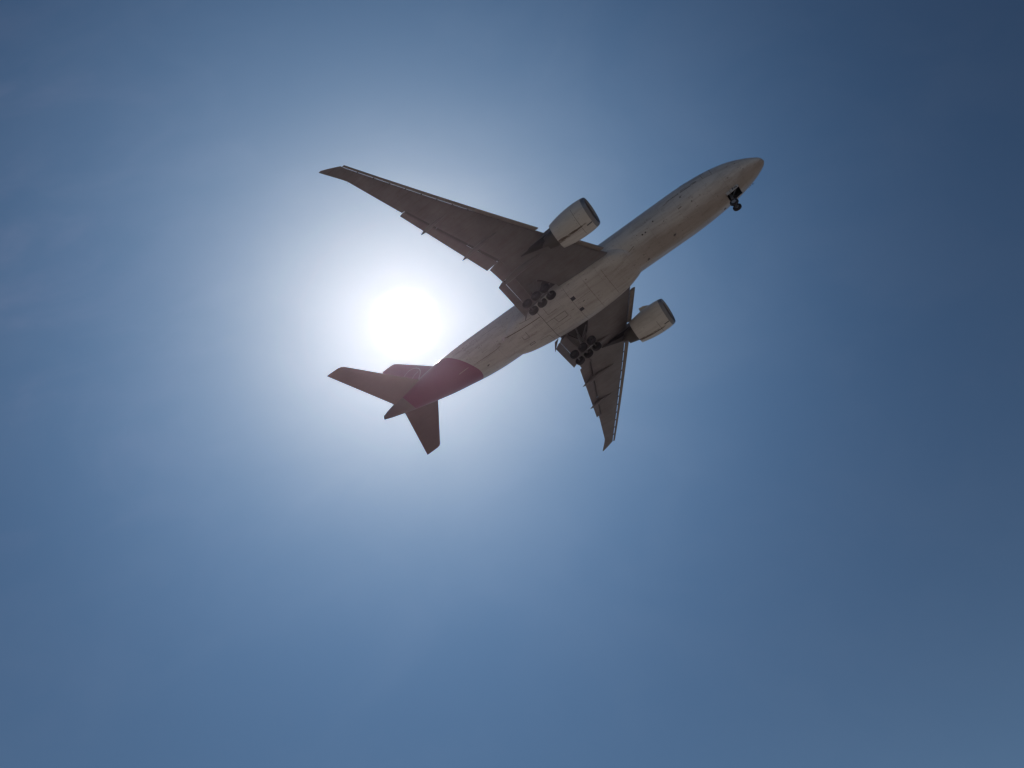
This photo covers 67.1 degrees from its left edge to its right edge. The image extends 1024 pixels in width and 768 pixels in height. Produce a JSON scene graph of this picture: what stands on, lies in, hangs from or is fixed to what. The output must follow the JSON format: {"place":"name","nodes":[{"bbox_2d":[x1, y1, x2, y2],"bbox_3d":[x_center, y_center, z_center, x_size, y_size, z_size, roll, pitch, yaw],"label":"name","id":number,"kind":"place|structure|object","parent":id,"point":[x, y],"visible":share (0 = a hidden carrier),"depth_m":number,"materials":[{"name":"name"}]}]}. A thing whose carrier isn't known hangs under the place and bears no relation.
{"place":"outdoors","nodes":[
{"label":"outdoors","id":0,"kind":"place"},
{"bbox_2d":[0,0,1023,767],"label":"sky","id":1,"kind":"structure","parent":0,"point":[797,541],"materials":[{"name":"blue"}]},
{"bbox_2d":[319,157,763,454],"bbox_3d":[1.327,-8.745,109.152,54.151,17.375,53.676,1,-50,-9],"label":"airliner","id":2,"kind":"object","parent":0,"point":[566,284],"visible":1,"depth_m":99.55,"materials":[{"name":"paint"}]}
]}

